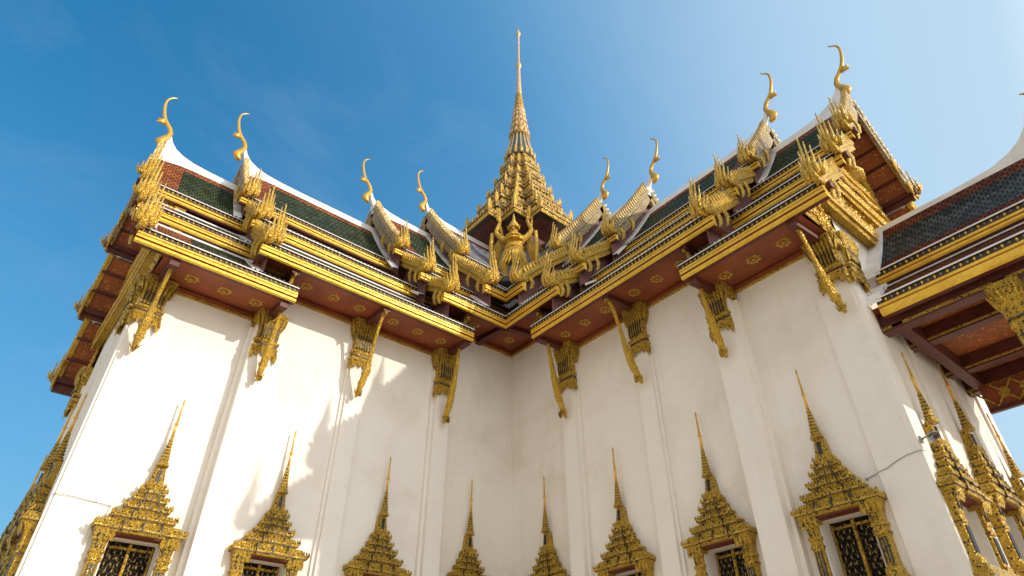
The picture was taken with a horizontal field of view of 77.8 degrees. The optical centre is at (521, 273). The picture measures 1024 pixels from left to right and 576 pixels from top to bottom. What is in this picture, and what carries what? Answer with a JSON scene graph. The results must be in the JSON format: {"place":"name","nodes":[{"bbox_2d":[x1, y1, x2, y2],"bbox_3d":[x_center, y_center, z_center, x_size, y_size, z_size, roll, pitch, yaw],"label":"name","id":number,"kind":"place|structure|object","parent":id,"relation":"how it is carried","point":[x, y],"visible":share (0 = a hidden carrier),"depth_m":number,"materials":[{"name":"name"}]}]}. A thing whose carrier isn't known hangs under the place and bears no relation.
{"place":"outdoors","nodes":[
{"label":"outdoors","id":0,"kind":"place"},
{"bbox_2d":[0,0,1023,537],"label":"sky","id":1,"kind":"structure","parent":0,"point":[327,87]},
{"label":"ground","id":2,"kind":"structure","parent":0,"visible":0},
{"bbox_2d":[0,29,1023,575],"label":"throne hall","id":3,"kind":"structure","parent":2,"relation":"on","point":[712,371],"depth_m":16.64,"materials":[{"name":"white paint"}]},
{"bbox_2d":[0,455,46,555],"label":"window","id":4,"kind":"structure","parent":3,"relation":"in","point":[37,476],"depth_m":17.20,"materials":[{"name":"brown metal"}]},
{"bbox_2d":[0,403,76,572],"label":"window","id":5,"kind":"structure","parent":3,"relation":"in","point":[45,467],"depth_m":15.05,"materials":[{"name":"brown metal"}]},
{"bbox_2d":[0,393,87,575],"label":"window","id":6,"kind":"structure","parent":3,"relation":"in","point":[22,529],"depth_m":12.98,"materials":[{"name":"brown metal"}]},
{"bbox_2d":[53,493,109,516],"bbox_3d":[-9.070,4.875,12.975,1.088,0.512,0.198,27,-46,-31],"label":"wall cable","id":7,"kind":"object","parent":3,"relation":"attached to","point":[84,499],"depth_m":13.07,"materials":[{"name":"white plastic"}]},
{"bbox_2d":[80,400,188,575],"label":"window","id":8,"kind":"structure","parent":3,"relation":"in","point":[144,518],"depth_m":13.38,"materials":[{"name":"gold metal"}]},
{"bbox_2d":[227,430,309,575],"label":"window","id":9,"kind":"structure","parent":3,"relation":"in","point":[270,540],"depth_m":14.89,"materials":[{"name":"brown metal"}]},
{"bbox_2d":[342,457,411,575],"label":"window","id":10,"kind":"structure","parent":3,"relation":"in","point":[377,557],"depth_m":16.42,"materials":[{"name":"brown metal"}]},
{"bbox_2d":[447,479,489,575],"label":"window","id":11,"kind":"structure","parent":3,"relation":"in","point":[467,564],"depth_m":18.14,"materials":[{"name":"brown metal"}]},
{"bbox_2d":[489,206,539,287],"bbox_3d":[-0.350,-1.314,28.215,2.251,4.928,1.108,-3,-38,3],"label":"guardian statue","id":12,"kind":"object","parent":3,"relation":"on","point":[513,240],"visible":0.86,"depth_m":28.07,"materials":[{"name":"brown metal"}]},
{"bbox_2d":[528,476,569,575],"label":"window","id":13,"kind":"structure","parent":3,"relation":"in","point":[549,564],"depth_m":17.98,"materials":[{"name":"brown metal"}]},
{"bbox_2d":[592,447,655,575],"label":"window","id":14,"kind":"structure","parent":3,"relation":"in","point":[625,554],"depth_m":16.00,"materials":[{"name":"brown metal"}]},
{"bbox_2d":[680,412,761,575],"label":"window","id":15,"kind":"structure","parent":3,"relation":"in","point":[719,526],"depth_m":14.22,"materials":[{"name":"brown metal"}]},
{"bbox_2d":[790,370,910,575],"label":"window","id":16,"kind":"structure","parent":3,"relation":"in","point":[865,545],"depth_m":12.40,"materials":[{"name":"brown metal"}]},
{"bbox_2d":[865,450,924,480],"bbox_3d":[7.145,3.687,12.156,0.208,0.282,1.180,27,-46,-31],"label":"wall cable","id":17,"kind":"object","parent":3,"relation":"attached to","point":[893,463],"depth_m":12.11,"materials":[{"name":"grey plastic"}]},
{"bbox_2d":[918,430,939,443],"bbox_3d":[7.663,3.094,11.933,0.250,0.217,0.480,-8,-39,10],"label":"security camera","id":18,"kind":"object","parent":3,"relation":"attached to","point":[932,436],"visible":1,"depth_m":11.87,"materials":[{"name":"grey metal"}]},
{"bbox_2d":[901,352,1018,575],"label":"window","id":19,"kind":"structure","parent":3,"relation":"in","point":[957,487],"depth_m":11.72,"materials":[{"name":"brown metal"}]},
{"bbox_2d":[936,361,1023,575],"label":"window","id":20,"kind":"structure","parent":3,"relation":"in","point":[1006,501],"depth_m":13.31,"materials":[{"name":"brown metal"}]},
{"bbox_2d":[986,413,1023,500],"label":"window","id":21,"kind":"structure","parent":3,"relation":"in","point":[1018,485],"depth_m":15.22,"materials":[{"name":"brown metal"}]},
{"bbox_2d":[863,93,1023,414],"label":"porch","id":22,"kind":"object","parent":2,"relation":"on","point":[947,271],"visible":0.99,"depth_m":14.53,"materials":[{"name":"tile"}]}
]}

